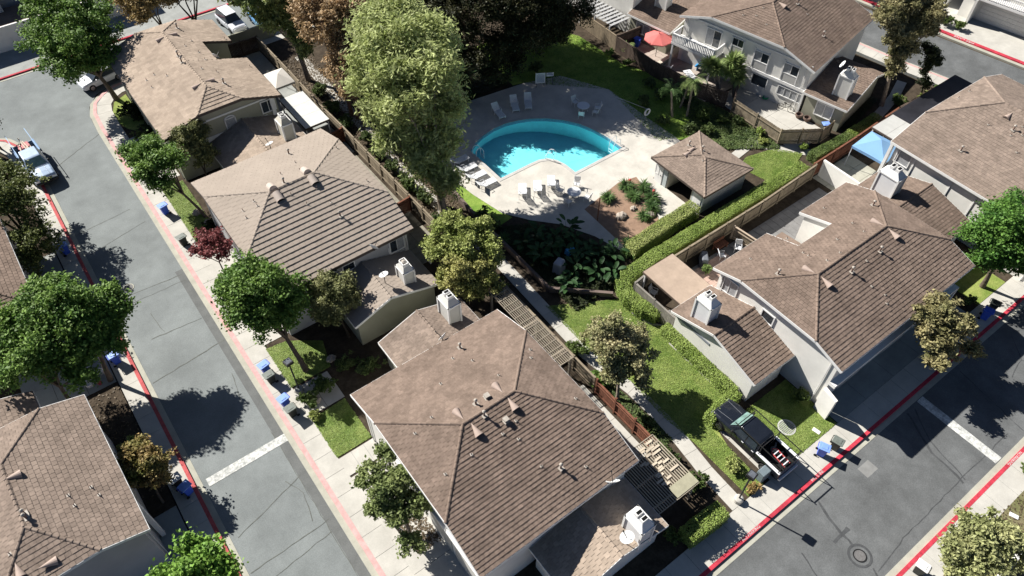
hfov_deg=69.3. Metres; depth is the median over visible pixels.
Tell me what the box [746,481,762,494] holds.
shrub
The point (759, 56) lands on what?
window
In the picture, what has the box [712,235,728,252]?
garden bench
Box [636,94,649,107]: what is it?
shrub
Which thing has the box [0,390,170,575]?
house
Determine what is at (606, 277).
broad leaved plant
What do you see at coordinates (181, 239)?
wheelie bin
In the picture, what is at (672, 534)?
shrub
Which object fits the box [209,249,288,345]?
driveway
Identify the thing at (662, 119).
shrub
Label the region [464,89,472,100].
shrub
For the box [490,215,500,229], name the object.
shrub
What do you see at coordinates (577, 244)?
broad leaved plant
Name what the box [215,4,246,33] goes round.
parked car
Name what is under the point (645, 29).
window
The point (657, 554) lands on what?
garden earth
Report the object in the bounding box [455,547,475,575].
garage door
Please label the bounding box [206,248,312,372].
tree
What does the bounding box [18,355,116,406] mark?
driveway
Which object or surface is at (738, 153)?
path
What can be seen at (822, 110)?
patio door
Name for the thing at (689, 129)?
shrub
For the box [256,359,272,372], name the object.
wheelie bin
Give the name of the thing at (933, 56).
tree
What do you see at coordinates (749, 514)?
pavement
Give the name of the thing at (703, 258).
covered grill
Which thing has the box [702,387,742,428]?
hedge
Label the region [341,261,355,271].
window
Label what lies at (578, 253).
broad leaved plant
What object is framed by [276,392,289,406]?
wheelie bin
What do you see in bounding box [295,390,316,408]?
shrub
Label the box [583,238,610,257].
broad leaved plant
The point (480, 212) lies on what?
shrub
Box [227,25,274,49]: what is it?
garden wall
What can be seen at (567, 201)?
patio chair
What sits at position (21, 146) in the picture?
cargo pile
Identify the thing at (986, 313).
wheelie bin
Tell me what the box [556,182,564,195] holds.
patio chair
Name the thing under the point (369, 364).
shrub
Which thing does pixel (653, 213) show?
boulder
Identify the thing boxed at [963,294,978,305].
shrub
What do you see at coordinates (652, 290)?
patio chair
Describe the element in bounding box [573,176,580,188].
patio chair
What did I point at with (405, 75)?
tree
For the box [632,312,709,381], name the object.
lawn edging
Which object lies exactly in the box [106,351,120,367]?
wheelie bin
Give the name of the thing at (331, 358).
boulder
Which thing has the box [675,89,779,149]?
ground cover
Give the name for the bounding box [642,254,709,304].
patio cover
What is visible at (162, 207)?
wheelie bin
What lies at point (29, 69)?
kerb
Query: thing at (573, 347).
shrub
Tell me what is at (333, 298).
tree
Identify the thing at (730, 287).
window
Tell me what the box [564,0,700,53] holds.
patio
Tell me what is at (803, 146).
shrub
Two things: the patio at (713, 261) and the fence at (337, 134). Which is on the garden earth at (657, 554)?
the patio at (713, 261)
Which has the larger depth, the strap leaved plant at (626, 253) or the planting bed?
the planting bed
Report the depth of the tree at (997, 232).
54.24 m
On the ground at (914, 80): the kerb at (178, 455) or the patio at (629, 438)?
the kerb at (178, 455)
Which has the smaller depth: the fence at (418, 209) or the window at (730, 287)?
the window at (730, 287)
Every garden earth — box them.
[0,156,190,534]
[111,0,1012,575]
[1007,558,1023,575]
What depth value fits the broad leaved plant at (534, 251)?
59.63 m
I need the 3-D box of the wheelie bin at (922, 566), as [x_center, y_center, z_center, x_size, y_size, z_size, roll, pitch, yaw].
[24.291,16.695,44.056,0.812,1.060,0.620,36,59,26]
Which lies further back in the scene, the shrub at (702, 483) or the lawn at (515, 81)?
the lawn at (515, 81)
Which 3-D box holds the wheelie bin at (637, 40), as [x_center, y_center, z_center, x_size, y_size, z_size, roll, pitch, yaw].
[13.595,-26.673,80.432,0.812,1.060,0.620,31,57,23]
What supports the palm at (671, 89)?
on the lawn at (515, 81)
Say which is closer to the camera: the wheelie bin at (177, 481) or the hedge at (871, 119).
the wheelie bin at (177, 481)
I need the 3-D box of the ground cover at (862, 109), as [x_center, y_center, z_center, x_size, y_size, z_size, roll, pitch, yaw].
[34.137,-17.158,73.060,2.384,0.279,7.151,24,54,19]
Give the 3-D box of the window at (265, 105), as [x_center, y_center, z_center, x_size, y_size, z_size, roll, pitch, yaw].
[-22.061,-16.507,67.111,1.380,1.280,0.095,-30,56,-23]
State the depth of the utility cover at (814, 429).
50.52 m
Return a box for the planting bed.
[585,177,657,244]
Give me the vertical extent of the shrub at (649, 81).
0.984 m
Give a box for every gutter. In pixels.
[0,5,232,81]
[0,138,248,575]
[90,82,378,575]
[706,300,1023,575]
[855,0,1023,69]
[860,42,948,78]
[885,437,1023,575]
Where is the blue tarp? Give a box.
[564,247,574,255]
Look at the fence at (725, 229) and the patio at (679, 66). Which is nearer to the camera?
the fence at (725, 229)
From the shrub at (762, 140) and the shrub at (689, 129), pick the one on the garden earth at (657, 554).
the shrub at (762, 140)
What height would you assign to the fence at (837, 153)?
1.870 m
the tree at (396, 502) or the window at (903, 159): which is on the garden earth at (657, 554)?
the tree at (396, 502)
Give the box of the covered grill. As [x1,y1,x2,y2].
[698,251,708,268]
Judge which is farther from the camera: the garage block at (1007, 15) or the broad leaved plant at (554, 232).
the garage block at (1007, 15)
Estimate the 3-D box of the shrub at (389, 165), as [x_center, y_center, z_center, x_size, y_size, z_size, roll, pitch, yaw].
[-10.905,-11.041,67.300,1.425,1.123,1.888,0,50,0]
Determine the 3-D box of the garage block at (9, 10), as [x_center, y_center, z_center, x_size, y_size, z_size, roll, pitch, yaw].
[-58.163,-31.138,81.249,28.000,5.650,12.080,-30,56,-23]
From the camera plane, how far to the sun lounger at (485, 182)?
66.13 m
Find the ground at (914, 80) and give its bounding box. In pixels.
[0,2,1022,529]
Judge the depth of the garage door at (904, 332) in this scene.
54.80 m
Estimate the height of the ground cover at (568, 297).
0.464 m
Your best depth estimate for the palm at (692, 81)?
70.35 m
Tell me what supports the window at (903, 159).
in the house at (962, 151)
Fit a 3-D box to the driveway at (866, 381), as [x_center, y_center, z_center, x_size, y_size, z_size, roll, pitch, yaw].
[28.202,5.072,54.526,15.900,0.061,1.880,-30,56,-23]
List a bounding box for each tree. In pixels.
[0,158,68,277]
[0,292,104,399]
[2,267,141,381]
[13,0,126,100]
[112,0,177,25]
[114,130,207,217]
[114,433,178,503]
[145,521,248,575]
[165,0,197,19]
[167,119,220,175]
[186,225,232,268]
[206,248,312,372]
[217,0,315,81]
[284,0,367,118]
[303,268,364,337]
[333,0,476,215]
[344,0,441,36]
[349,438,433,558]
[416,207,505,266]
[421,0,514,101]
[433,248,506,308]
[443,0,600,76]
[578,309,661,400]
[870,0,950,106]
[909,289,987,372]
[915,40,945,92]
[936,503,1023,575]
[948,186,1023,288]
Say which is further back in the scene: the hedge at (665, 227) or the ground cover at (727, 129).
the ground cover at (727, 129)
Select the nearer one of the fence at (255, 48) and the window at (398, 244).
the window at (398, 244)
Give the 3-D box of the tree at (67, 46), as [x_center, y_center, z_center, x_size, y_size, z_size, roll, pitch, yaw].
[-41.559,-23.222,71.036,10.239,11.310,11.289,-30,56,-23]
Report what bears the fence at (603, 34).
on the garden earth at (657, 554)
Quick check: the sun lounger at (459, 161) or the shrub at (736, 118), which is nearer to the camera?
the sun lounger at (459, 161)
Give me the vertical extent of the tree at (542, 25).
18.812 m
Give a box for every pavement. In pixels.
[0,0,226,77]
[0,141,222,548]
[97,84,414,575]
[656,276,1023,575]
[855,44,946,85]
[903,453,1023,575]
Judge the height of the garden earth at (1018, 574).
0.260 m
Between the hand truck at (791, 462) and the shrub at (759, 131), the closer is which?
the hand truck at (791, 462)
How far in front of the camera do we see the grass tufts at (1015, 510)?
46.92 m
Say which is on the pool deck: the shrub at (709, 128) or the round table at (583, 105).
the round table at (583, 105)
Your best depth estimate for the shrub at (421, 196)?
64.57 m
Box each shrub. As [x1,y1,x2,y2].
[115,435,136,451]
[116,98,143,120]
[129,123,154,144]
[201,218,217,233]
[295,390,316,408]
[307,374,337,395]
[307,409,320,421]
[312,82,326,96]
[323,100,339,114]
[334,349,360,371]
[338,113,353,128]
[354,355,387,375]
[358,130,375,141]
[367,147,386,157]
[384,158,398,172]
[397,170,419,190]
[413,187,433,204]
[430,211,443,222]
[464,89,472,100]
[474,205,487,217]
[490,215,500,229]
[490,272,509,286]
[528,60,543,72]
[564,339,589,356]
[589,370,609,387]
[605,48,615,56]
[622,58,635,65]
[634,409,660,434]
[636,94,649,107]
[642,77,655,88]
[653,88,670,99]
[655,115,670,123]
[660,444,681,463]
[663,525,681,546]
[675,89,689,100]
[678,470,709,492]
[680,121,697,135]
[694,104,713,120]
[700,122,714,134]
[701,264,712,274]
[715,113,728,122]
[725,453,744,474]
[732,114,744,123]
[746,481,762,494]
[756,126,766,135]
[758,135,769,143]
[791,386,810,402]
[798,142,808,149]
[892,93,908,105]
[943,16,957,24]
[954,21,967,29]
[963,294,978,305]
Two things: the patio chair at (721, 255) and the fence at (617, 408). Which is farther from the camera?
the patio chair at (721, 255)
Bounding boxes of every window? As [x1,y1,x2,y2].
[224,115,236,128]
[259,98,276,113]
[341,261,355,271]
[388,236,405,253]
[636,21,650,35]
[719,275,739,297]
[732,36,743,48]
[750,72,768,89]
[753,49,768,64]
[760,308,775,326]
[775,84,804,103]
[782,62,799,77]
[893,149,912,168]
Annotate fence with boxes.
[228,35,259,57]
[256,37,473,271]
[330,126,345,141]
[396,195,412,213]
[498,278,595,390]
[579,17,616,49]
[594,378,656,453]
[615,25,641,49]
[615,35,728,107]
[633,275,675,328]
[645,163,817,286]
[730,84,740,113]
[730,99,834,143]
[730,225,756,246]
[813,107,899,174]
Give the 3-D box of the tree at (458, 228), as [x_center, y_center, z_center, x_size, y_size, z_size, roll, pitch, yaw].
[-3.750,-2.604,57.139,6.217,6.058,6.538,-30,56,-23]
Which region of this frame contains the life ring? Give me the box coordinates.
[644,108,650,115]
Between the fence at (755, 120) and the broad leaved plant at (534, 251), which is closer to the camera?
the broad leaved plant at (534, 251)
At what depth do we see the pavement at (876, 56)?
79.10 m
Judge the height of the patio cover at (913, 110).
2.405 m
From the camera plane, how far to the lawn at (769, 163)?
68.47 m
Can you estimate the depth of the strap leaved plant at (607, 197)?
64.94 m
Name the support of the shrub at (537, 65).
on the lawn at (515, 81)
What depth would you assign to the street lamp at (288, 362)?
50.71 m
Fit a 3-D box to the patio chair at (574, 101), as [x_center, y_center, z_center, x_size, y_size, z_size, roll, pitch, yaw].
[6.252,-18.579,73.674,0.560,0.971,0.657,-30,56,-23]
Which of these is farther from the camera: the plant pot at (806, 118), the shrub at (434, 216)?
the plant pot at (806, 118)
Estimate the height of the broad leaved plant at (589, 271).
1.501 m
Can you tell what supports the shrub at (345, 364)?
on the garden earth at (657, 554)
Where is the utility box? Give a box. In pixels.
[756,465,770,482]
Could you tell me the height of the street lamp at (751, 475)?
3.755 m
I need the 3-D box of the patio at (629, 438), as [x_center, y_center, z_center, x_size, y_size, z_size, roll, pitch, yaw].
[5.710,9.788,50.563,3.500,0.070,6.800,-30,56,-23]
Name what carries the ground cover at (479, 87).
on the garden earth at (657, 554)
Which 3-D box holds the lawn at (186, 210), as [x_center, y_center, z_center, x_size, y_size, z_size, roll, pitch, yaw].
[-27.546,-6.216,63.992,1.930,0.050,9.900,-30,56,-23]
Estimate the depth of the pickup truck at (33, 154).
66.32 m
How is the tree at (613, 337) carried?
on the garden earth at (657, 554)
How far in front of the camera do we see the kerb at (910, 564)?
46.62 m
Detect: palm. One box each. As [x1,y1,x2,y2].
[657,78,684,116]
[675,77,700,107]
[680,73,707,116]
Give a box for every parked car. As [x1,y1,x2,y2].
[76,66,119,90]
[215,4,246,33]
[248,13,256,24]
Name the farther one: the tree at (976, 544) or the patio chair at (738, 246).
the patio chair at (738, 246)
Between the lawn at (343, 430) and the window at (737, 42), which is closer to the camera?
the lawn at (343, 430)
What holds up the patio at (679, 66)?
on the garden earth at (657, 554)
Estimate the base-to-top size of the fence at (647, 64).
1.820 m
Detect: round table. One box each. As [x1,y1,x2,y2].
[567,187,580,200]
[577,102,589,111]
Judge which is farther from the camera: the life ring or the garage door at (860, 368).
the life ring
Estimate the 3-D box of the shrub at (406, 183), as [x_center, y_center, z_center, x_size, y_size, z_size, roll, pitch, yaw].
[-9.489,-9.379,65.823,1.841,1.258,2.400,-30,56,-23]
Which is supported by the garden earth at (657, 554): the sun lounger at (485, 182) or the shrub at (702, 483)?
the shrub at (702, 483)
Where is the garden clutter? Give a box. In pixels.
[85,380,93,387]
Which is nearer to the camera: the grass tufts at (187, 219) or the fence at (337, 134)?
the grass tufts at (187, 219)
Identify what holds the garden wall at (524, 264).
on the garden earth at (657, 554)
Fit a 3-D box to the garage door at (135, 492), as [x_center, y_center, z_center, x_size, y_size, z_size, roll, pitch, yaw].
[-23.238,13.262,46.179,0.050,2.200,4.600,-31,57,-23]
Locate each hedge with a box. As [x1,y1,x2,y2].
[613,275,660,325]
[619,160,809,287]
[625,200,700,260]
[659,322,739,394]
[678,500,729,549]
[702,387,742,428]
[806,131,854,163]
[847,112,882,138]
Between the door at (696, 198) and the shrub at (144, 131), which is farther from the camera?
the shrub at (144, 131)
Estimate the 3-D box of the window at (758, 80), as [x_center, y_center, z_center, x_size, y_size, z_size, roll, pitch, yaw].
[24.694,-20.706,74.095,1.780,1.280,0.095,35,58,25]
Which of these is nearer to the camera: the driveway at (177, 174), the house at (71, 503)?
the house at (71, 503)
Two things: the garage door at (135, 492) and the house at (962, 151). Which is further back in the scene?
the house at (962, 151)
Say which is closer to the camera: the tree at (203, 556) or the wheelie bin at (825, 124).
the tree at (203, 556)
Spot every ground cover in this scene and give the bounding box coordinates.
[358,57,509,99]
[496,223,621,310]
[604,382,672,447]
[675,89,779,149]
[842,97,877,131]
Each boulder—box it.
[192,209,202,215]
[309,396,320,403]
[326,354,335,362]
[616,211,626,219]
[646,211,655,218]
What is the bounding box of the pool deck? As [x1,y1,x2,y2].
[442,76,684,251]
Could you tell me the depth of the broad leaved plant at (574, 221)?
61.71 m
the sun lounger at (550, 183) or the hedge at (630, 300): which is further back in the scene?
the sun lounger at (550, 183)
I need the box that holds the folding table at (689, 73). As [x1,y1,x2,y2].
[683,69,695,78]
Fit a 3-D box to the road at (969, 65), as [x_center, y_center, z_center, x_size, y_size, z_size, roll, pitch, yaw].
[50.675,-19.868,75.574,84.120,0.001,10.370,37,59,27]
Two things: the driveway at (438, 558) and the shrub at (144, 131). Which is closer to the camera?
the driveway at (438, 558)
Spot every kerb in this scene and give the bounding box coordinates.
[0,2,235,79]
[0,140,240,575]
[93,82,385,575]
[699,295,1023,575]
[859,43,947,78]
[862,0,1023,64]
[896,446,1023,575]
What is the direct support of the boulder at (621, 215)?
on the planting bed
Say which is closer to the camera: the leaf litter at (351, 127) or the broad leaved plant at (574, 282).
the broad leaved plant at (574, 282)
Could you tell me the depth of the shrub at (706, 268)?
59.13 m
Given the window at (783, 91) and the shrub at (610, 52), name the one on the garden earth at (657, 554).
the shrub at (610, 52)
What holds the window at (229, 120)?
in the house at (173, 74)
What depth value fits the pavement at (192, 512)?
51.84 m
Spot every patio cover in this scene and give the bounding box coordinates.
[279,91,330,133]
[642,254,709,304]
[872,114,909,139]
[891,75,972,123]
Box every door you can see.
[131,488,159,535]
[430,512,452,551]
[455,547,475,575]
[654,164,663,184]
[692,192,701,208]
[704,26,722,48]
[813,101,834,120]
[835,368,860,389]
[879,332,904,353]
[975,2,1023,36]
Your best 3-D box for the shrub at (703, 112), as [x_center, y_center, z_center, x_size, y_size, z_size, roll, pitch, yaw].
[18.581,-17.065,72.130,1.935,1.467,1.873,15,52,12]
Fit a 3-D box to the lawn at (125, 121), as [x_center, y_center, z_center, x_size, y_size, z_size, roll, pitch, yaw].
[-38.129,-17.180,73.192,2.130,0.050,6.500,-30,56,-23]
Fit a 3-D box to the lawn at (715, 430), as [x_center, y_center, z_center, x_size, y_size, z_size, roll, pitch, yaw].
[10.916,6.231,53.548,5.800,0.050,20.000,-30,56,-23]
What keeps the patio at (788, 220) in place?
on the garden earth at (657, 554)
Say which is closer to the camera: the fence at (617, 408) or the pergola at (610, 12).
the fence at (617, 408)
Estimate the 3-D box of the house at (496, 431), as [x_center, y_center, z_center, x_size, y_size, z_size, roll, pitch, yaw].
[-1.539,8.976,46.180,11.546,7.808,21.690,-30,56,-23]
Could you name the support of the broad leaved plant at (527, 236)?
on the garden earth at (657, 554)
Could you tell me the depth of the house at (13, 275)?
53.04 m
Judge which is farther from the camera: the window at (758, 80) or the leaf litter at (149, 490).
the window at (758, 80)
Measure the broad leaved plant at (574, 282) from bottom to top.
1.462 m
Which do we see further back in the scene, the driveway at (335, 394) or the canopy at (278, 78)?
the canopy at (278, 78)
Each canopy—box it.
[263,68,296,107]
[844,131,895,164]
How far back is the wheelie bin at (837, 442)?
49.01 m
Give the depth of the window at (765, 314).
51.70 m
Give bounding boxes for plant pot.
[795,112,802,118]
[803,115,810,121]
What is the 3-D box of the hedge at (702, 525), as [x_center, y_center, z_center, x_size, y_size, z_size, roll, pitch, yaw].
[11.819,14.599,45.690,3.371,1.476,1.464,-30,56,-23]
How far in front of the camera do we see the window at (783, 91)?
72.70 m
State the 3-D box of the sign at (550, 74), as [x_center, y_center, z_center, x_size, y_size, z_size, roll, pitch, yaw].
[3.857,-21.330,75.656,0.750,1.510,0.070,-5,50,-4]
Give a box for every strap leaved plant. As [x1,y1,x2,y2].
[599,190,617,205]
[616,177,637,191]
[619,246,639,260]
[620,235,630,248]
[623,187,643,203]
[634,208,652,222]
[636,178,651,193]
[641,189,662,202]
[642,197,661,215]
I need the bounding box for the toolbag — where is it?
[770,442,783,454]
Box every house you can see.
[0,219,54,339]
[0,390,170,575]
[110,19,305,180]
[190,128,436,344]
[350,289,668,575]
[651,130,753,213]
[668,0,884,131]
[671,163,974,419]
[877,74,1023,281]
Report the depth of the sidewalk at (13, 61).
83.63 m
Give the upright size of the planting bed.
0.080 m
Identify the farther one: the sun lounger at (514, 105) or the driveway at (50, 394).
the sun lounger at (514, 105)
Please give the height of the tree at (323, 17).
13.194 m
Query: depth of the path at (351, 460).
49.28 m
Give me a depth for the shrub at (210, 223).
61.96 m
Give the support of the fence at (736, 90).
on the garden earth at (657, 554)
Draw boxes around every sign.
[535,73,544,83]
[546,72,553,84]
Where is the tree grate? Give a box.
[777,419,795,434]
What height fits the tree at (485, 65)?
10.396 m
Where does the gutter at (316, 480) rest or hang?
on the ground at (914, 80)
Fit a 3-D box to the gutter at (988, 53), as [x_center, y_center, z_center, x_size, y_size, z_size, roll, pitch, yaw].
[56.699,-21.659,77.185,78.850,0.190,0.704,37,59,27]
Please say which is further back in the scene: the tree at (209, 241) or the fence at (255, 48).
the fence at (255, 48)
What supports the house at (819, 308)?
on the garden earth at (657, 554)
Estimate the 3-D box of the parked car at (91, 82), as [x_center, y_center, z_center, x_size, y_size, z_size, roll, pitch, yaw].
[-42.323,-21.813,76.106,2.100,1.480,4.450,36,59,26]
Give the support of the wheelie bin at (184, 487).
on the pavement at (192, 512)
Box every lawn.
[113,94,144,130]
[166,183,215,250]
[269,340,329,387]
[314,401,370,456]
[457,187,511,225]
[477,35,734,139]
[551,299,763,494]
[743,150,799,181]
[747,382,834,454]
[943,491,1023,575]
[954,264,1004,304]
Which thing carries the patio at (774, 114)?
on the garden earth at (657, 554)
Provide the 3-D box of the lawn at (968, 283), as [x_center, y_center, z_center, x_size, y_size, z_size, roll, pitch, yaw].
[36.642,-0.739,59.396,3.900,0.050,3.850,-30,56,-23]
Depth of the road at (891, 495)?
48.51 m
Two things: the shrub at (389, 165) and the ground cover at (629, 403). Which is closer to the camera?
the ground cover at (629, 403)
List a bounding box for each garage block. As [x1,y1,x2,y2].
[0,0,126,52]
[957,0,1023,36]
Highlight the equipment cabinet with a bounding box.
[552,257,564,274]
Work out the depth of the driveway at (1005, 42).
82.38 m
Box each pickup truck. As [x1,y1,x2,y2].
[10,139,58,186]
[711,399,803,480]
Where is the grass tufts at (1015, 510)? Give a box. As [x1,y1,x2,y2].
[1000,491,1023,531]
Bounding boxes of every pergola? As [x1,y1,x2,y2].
[489,287,573,375]
[587,0,628,31]
[624,434,699,514]
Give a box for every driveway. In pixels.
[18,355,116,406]
[29,252,64,342]
[130,137,179,176]
[153,506,187,568]
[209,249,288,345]
[231,25,313,55]
[294,371,344,412]
[351,459,468,575]
[708,420,773,479]
[829,304,965,422]
[871,0,1023,61]
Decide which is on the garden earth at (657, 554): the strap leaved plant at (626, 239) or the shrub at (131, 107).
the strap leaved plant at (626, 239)
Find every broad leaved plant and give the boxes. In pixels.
[512,228,537,252]
[525,241,553,265]
[528,220,549,240]
[537,234,563,257]
[545,228,569,252]
[554,274,582,293]
[556,214,584,238]
[562,228,587,248]
[562,252,589,276]
[568,243,597,261]
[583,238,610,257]
[583,256,610,281]
[601,238,630,260]
[602,261,626,282]
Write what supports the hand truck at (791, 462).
in the pickup truck at (752, 436)
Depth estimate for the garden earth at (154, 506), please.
51.22 m
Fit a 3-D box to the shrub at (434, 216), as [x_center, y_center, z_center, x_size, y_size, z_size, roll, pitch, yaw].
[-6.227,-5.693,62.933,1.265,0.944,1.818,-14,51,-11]
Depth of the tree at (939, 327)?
50.39 m
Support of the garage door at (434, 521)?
in the house at (496, 431)
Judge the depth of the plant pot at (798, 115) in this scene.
72.60 m
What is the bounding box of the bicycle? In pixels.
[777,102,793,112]
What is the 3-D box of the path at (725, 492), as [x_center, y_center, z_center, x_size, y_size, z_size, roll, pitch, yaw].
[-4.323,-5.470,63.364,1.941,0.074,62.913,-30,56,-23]
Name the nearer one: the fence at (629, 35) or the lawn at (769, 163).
the lawn at (769, 163)
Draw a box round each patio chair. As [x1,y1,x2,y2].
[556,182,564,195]
[563,197,571,207]
[571,95,577,107]
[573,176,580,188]
[578,110,584,119]
[583,193,592,200]
[648,283,657,296]
[717,249,725,259]
[734,239,742,249]
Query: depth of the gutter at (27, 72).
78.23 m
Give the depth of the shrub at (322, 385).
52.09 m
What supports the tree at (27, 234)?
on the garden earth at (154, 506)
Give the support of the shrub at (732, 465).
on the lawn at (715, 430)
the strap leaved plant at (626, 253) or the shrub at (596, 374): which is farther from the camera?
the strap leaved plant at (626, 253)
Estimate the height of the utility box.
0.900 m
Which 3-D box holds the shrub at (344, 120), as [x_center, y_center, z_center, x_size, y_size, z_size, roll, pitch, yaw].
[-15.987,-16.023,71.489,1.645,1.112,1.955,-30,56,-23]
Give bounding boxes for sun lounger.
[450,154,469,165]
[457,162,477,172]
[465,169,486,183]
[475,177,496,191]
[491,101,505,119]
[509,94,519,112]
[518,183,526,199]
[524,92,531,107]
[533,180,541,196]
[547,175,555,190]
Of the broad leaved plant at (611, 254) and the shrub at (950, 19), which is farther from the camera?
the shrub at (950, 19)
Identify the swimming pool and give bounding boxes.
[467,116,626,180]
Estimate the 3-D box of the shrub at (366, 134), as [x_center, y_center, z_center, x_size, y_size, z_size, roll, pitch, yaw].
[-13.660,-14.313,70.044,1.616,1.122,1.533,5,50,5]
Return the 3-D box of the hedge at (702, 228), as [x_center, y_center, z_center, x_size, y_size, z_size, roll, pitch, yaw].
[17.459,-5.581,62.489,22.097,1.764,1.682,-30,56,-23]
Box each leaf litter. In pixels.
[88,387,165,497]
[284,56,486,251]
[400,517,440,554]
[520,243,616,308]
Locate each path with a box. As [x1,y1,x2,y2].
[295,57,743,510]
[339,438,377,475]
[732,143,753,157]
[749,80,905,155]
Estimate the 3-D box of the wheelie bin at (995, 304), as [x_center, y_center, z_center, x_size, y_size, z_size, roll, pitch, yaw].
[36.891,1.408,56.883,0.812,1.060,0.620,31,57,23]
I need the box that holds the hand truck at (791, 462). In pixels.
[771,448,792,469]
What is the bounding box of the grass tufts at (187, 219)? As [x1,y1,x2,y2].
[163,180,222,248]
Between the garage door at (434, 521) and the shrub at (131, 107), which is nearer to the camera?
the garage door at (434, 521)
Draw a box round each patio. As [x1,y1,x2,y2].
[240,51,353,152]
[353,153,431,263]
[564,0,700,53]
[580,385,645,459]
[632,42,731,101]
[691,188,827,281]
[694,252,729,286]
[718,87,818,151]
[812,154,876,190]
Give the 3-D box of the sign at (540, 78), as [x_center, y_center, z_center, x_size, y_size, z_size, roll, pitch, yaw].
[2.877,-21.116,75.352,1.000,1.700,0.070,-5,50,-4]
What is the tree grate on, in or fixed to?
on the lawn at (791, 417)
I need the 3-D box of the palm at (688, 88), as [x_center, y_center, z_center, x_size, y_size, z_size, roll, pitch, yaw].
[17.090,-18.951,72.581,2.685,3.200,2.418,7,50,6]
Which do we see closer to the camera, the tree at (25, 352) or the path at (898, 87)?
the tree at (25, 352)
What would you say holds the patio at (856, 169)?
on the garden earth at (657, 554)
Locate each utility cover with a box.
[812,427,820,433]
[1009,512,1018,519]
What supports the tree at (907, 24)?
on the garden earth at (657, 554)
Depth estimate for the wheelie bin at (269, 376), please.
52.39 m
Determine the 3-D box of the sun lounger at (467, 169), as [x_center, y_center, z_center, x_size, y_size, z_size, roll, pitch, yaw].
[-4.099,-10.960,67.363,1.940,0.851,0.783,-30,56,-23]
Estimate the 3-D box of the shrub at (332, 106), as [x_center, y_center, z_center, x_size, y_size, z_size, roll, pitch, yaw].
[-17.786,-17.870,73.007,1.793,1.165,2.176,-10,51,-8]
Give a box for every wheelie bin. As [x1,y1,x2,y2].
[57,241,70,256]
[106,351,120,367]
[156,201,171,214]
[169,471,182,491]
[175,233,190,246]
[177,479,193,498]
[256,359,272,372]
[262,369,278,384]
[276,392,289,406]
[283,402,299,417]
[633,36,641,46]
[813,441,831,456]
[821,121,829,127]
[830,435,845,450]
[913,558,931,575]
[977,306,995,320]
[986,298,1002,309]
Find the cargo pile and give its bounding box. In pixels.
[5,129,39,157]
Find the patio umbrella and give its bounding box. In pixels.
[644,30,671,55]
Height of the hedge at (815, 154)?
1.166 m
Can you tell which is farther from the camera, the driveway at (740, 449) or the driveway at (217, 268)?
the driveway at (217, 268)
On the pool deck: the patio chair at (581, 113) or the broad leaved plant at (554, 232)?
the patio chair at (581, 113)
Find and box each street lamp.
[282,357,303,394]
[733,469,757,504]
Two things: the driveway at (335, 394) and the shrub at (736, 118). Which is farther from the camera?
the shrub at (736, 118)
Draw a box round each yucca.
[697,55,728,97]
[721,50,750,97]
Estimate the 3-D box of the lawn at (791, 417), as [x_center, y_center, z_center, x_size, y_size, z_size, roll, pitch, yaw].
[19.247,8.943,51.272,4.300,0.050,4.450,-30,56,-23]
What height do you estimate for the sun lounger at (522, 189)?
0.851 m
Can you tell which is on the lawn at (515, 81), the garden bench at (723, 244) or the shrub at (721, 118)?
the shrub at (721, 118)
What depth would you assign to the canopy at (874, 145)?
65.87 m
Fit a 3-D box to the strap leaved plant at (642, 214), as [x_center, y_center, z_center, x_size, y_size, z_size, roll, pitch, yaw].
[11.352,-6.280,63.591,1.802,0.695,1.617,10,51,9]
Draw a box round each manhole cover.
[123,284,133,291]
[853,549,866,562]
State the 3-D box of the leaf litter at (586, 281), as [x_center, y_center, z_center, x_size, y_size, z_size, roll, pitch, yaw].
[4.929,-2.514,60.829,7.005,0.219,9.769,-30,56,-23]
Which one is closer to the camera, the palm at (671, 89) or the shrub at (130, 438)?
the shrub at (130, 438)
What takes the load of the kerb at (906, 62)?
on the ground at (914, 80)
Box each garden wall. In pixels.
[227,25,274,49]
[451,191,612,297]
[818,160,859,187]
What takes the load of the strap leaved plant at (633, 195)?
on the planting bed
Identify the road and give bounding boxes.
[0,6,370,575]
[717,307,1023,575]
[860,8,1023,84]

